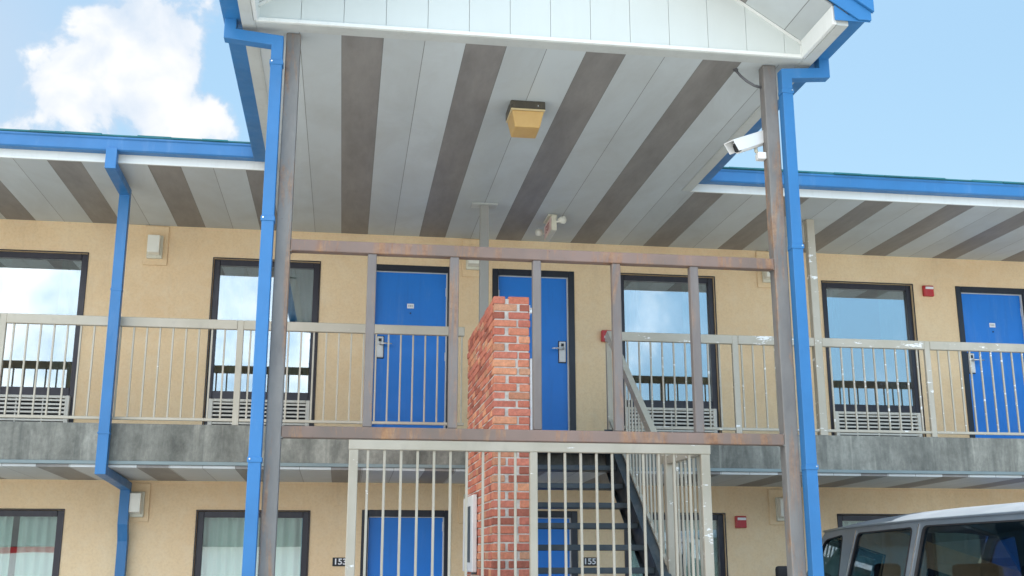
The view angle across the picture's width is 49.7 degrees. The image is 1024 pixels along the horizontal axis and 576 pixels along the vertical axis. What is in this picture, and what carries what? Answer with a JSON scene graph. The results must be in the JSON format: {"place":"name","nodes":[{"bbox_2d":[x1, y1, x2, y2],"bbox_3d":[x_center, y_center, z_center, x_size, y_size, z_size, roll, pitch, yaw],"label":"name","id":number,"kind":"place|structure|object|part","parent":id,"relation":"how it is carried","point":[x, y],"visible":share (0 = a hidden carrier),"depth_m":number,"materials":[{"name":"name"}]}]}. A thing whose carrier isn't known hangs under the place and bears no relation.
{"place":"outdoors","nodes":[
{"label":"outdoors","id":0,"kind":"place"},
{"bbox_2d":[0,0,1023,181],"label":"sky","id":1,"kind":"structure","parent":0,"point":[923,88],"materials":[{"name":"blue"}]},
{"label":"parking lot","id":2,"kind":"structure","parent":0,"visible":0},
{"bbox_2d":[467,296,530,575],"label":"brick pillar","id":3,"kind":"structure","parent":2,"relation":"on","point":[498,356],"depth_m":9.21,"materials":[{"name":"red brick"}]},
{"bbox_2d":[463,494,476,573],"bbox_3d":[-0.394,2.291,10.262,0.047,0.697,0.790,2,-14,-8],"label":"utility box","id":4,"kind":"object","parent":3,"relation":"attached to","point":[472,539],"visible":0.81,"depth_m":9.96,"materials":[{"name":"paint"}]},
{"bbox_2d":[0,128,1023,575],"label":"motel building","id":5,"kind":"structure","parent":2,"relation":"on","point":[888,248],"depth_m":12.56,"materials":[{"name":"paint"}]},
{"bbox_2d":[0,508,64,575],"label":"window","id":6,"kind":"structure","parent":5,"relation":"in","point":[40,534],"depth_m":11.80,"materials":[{"name":"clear glass"}]},
{"bbox_2d":[0,249,88,422],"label":"window","id":7,"kind":"structure","parent":5,"relation":"in","point":[74,266],"depth_m":12.40,"materials":[{"name":"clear glass"}]},
{"bbox_2d":[94,148,131,575],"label":"downspout","id":8,"kind":"object","parent":5,"relation":"attached to","point":[104,471],"visible":1,"depth_m":10.94,"materials":[{"name":"blue paint"}]},
{"bbox_2d":[129,491,144,516],"bbox_3d":[-4.032,2.313,11.838,0.170,0.270,0.128,2,-14,-8],"label":"wall lamp","id":9,"kind":"object","parent":5,"relation":"attached to","point":[136,504],"visible":0.94,"depth_m":11.80,"materials":[{"name":"beige plastic"}]},
{"bbox_2d":[146,235,163,258],"bbox_3d":[-4.047,-0.475,12.519,0.170,0.270,0.128,2,-14,-8],"label":"wall lamp","id":10,"kind":"object","parent":5,"relation":"attached to","point":[154,246],"visible":1,"depth_m":12.48,"materials":[{"name":"beige plastic"}]},
{"bbox_2d":[0,313,464,425],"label":"balcony railing","id":11,"kind":"object","parent":5,"relation":"on","point":[239,326],"visible":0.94,"depth_m":11.08,"materials":[{"name":"metal"}]},
{"bbox_2d":[192,510,309,575],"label":"window","id":12,"kind":"structure","parent":5,"relation":"in","point":[219,538],"depth_m":12.11,"materials":[{"name":"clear glass"}]},
{"bbox_2d":[202,257,320,425],"bbox_3d":[-2.840,0.676,12.651,1.219,2.008,0.315,2,-14,-8],"label":"window","id":13,"kind":"structure","parent":5,"relation":"in","point":[228,281],"depth_m":12.73,"materials":[{"name":"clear glass"}]},
{"bbox_2d":[332,558,344,565],"bbox_3d":[-1.878,2.993,12.086,0.166,0.092,0.012,2,-14,-8],"label":"room sign","id":14,"kind":"object","parent":5,"relation":"attached to","point":[338,561],"visible":0.77,"depth_m":12.08,"materials":[{"name":"black plastic"}]},
{"bbox_2d":[466,260,478,269],"bbox_3d":[-0.452,-0.356,13.045,0.170,0.270,0.128,2,-14,-8],"label":"wall lamp","id":15,"kind":"object","parent":5,"relation":"attached to","point":[472,264],"visible":0.34,"depth_m":13.02,"materials":[{"name":"beige plastic"}]},
{"bbox_2d":[470,202,497,321],"bbox_3d":[-0.301,0.282,11.643,0.280,2.420,0.170,2,-14,-8],"label":"ceiling post","id":16,"kind":"object","parent":5,"relation":"on","point":[483,264],"visible":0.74,"depth_m":11.77,"materials":[{"name":"grey metal"}]},
{"bbox_2d":[219,0,873,245],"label":"entrance canopy","id":17,"kind":"object","parent":5,"relation":"attached to","point":[652,107],"visible":0.92,"depth_m":9.21,"materials":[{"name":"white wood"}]},
{"bbox_2d":[224,18,283,575],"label":"downspout","id":18,"kind":"object","parent":17,"relation":"attached to","point":[233,34],"visible":1,"depth_m":7.48,"materials":[{"name":"blue paint"}]},
{"bbox_2d":[506,100,544,138],"bbox_3d":[0.113,-1.413,9.325,0.294,0.231,0.312,2,-14,-8],"label":"ceiling light","id":19,"kind":"object","parent":17,"relation":"attached to","point":[523,119],"visible":1,"depth_m":9.21,"materials":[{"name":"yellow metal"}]},
{"bbox_2d":[535,214,566,241],"bbox_3d":[0.419,-0.676,12.398,0.173,0.198,0.623,5,-15,-21],"label":"exit sign","id":20,"kind":"object","parent":17,"relation":"attached to","point":[550,222],"visible":1,"depth_m":12.27,"materials":[{"name":"beige plastic"}]},
{"bbox_2d":[733,68,761,88],"bbox_3d":[1.825,-1.627,8.578,0.210,0.182,0.050,-3,-14,11],"label":"conduit","id":21,"kind":"object","parent":17,"relation":"attached to","point":[745,79],"visible":1,"depth_m":8.56,"materials":[{"name":"grey"}]},
{"bbox_2d":[777,59,829,575],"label":"downspout","id":22,"kind":"object","parent":17,"relation":"attached to","point":[788,77],"visible":0.98,"depth_m":8.03,"materials":[{"name":"blue paint"}]},
{"bbox_2d":[584,557,596,565],"bbox_3d":[0.878,3.089,12.488,0.166,0.092,0.012,2,-14,-8],"label":"room sign","id":23,"kind":"object","parent":5,"relation":"attached to","point":[590,561],"visible":0.98,"depth_m":12.48,"materials":[{"name":"black"}]},
{"bbox_2d":[601,330,611,341],"bbox_3d":[1.123,0.570,13.115,0.130,0.135,0.066,2,-14,-8],"label":"fire pull station","id":24,"kind":"object","parent":5,"relation":"attached to","point":[603,333],"visible":0.48,"depth_m":13.09,"materials":[{"name":"red plastic"}]},
{"bbox_2d":[621,273,721,432],"bbox_3d":[1.860,0.844,13.336,1.214,2.008,0.314,2,-14,-8],"label":"window","id":25,"kind":"structure","parent":5,"relation":"in","point":[630,295],"depth_m":13.42,"materials":[{"name":"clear glass"}]},
{"bbox_2d":[624,513,727,575],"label":"window","id":26,"kind":"structure","parent":5,"relation":"in","point":[718,526],"depth_m":12.82,"materials":[{"name":"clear glass"}]},
{"bbox_2d":[735,516,746,527],"bbox_3d":[2.655,2.713,12.829,0.130,0.135,0.062,2,-14,-8],"label":"fire strobe","id":27,"kind":"object","parent":5,"relation":"attached to","point":[740,522],"visible":1,"depth_m":12.81,"materials":[{"name":"red plastic"}]},
{"bbox_2d":[762,271,770,282],"bbox_3d":[3.168,-0.207,13.568,0.170,0.270,0.128,2,-14,-8],"label":"wall lamp","id":28,"kind":"object","parent":5,"relation":"attached to","point":[765,277],"visible":0.25,"depth_m":13.56,"materials":[{"name":"beige plastic"}]},
{"bbox_2d":[775,497,783,520],"bbox_3d":[3.173,2.575,12.887,0.170,0.270,0.128,2,-14,-8],"label":"wall lamp","id":29,"kind":"object","parent":5,"relation":"attached to","point":[779,507],"visible":0.5,"depth_m":12.87,"materials":[{"name":"beige plastic"}]},
{"bbox_2d":[622,219,1023,436],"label":"balcony railing","id":30,"kind":"object","parent":5,"relation":"on","point":[817,342],"visible":0.83,"depth_m":12.07,"materials":[{"name":"metal"}]},
{"bbox_2d":[821,280,925,436],"bbox_3d":[4.416,0.935,13.708,1.214,2.008,0.314,2,-14,-8],"label":"window","id":31,"kind":"structure","parent":5,"relation":"in","point":[889,300],"depth_m":13.78,"materials":[{"name":"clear glass"}]},
{"bbox_2d":[837,514,938,575],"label":"window","id":32,"kind":"structure","parent":5,"relation":"in","point":[872,548],"depth_m":13.17,"materials":[{"name":"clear glass"}]},
{"bbox_2d":[922,285,933,296],"bbox_3d":[5.227,0.036,13.882,0.135,0.135,0.062,2,-14,-8],"label":"fire strobe","id":33,"kind":"object","parent":5,"relation":"attached to","point":[927,291],"visible":1,"depth_m":13.87,"materials":[{"name":"red plastic"}]},
{"bbox_2d":[258,33,806,575],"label":"steel frame","id":34,"kind":"object","parent":2,"relation":"on","point":[774,265],"visible":1,"depth_m":7.78,"materials":[{"name":"grey metal"}]},
{"bbox_2d":[724,130,766,160],"bbox_3d":[1.820,-1.109,8.430,0.419,0.277,0.146,8,-16,-31],"label":"security camera","id":35,"kind":"object","parent":34,"relation":"attached to","point":[754,141],"visible":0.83,"depth_m":8.39,"materials":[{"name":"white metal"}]},
{"bbox_2d":[538,429,671,575],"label":"staircase","id":36,"kind":"structure","parent":2,"relation":"on","point":[636,518],"depth_m":10.13,"materials":[{"name":"metal"}]},
{"bbox_2d":[345,331,714,575],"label":"stair railing","id":37,"kind":"object","parent":36,"relation":"on","point":[669,457],"visible":0.88,"depth_m":8.39,"materials":[{"name":"metal"}]},
{"bbox_2d":[775,502,1023,575],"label":"van","id":38,"kind":"object","parent":2,"relation":"on","point":[996,523],"visible":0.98,"depth_m":10.07,"materials":[{"name":"paint"}]},
{"bbox_3d":[3.052,2.759,10.929,0.102,0.605,0.895,2,-14,-9],"label":"window","id":39,"kind":"part","parent":38,"relation":"part of","materials":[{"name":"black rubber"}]},
{"bbox_3d":[3.232,2.467,9.817,0.108,0.643,1.234,2,-14,-9],"label":"window","id":40,"kind":"part","parent":38,"relation":"part of","materials":[{"name":"black glass"}]},
{"bbox_3d":[3.466,2.094,8.319,0.110,0.654,1.845,2,-14,-8],"label":"window","id":41,"kind":"part","parent":38,"relation":"part of","materials":[{"name":"black glass"}]},
{"bbox_3d":[4.951,2.827,11.206,0.102,0.605,0.895,2,-14,-7],"label":"window","id":42,"kind":"part","parent":38,"relation":"part of","materials":[{"name":"black glass"}]}
]}

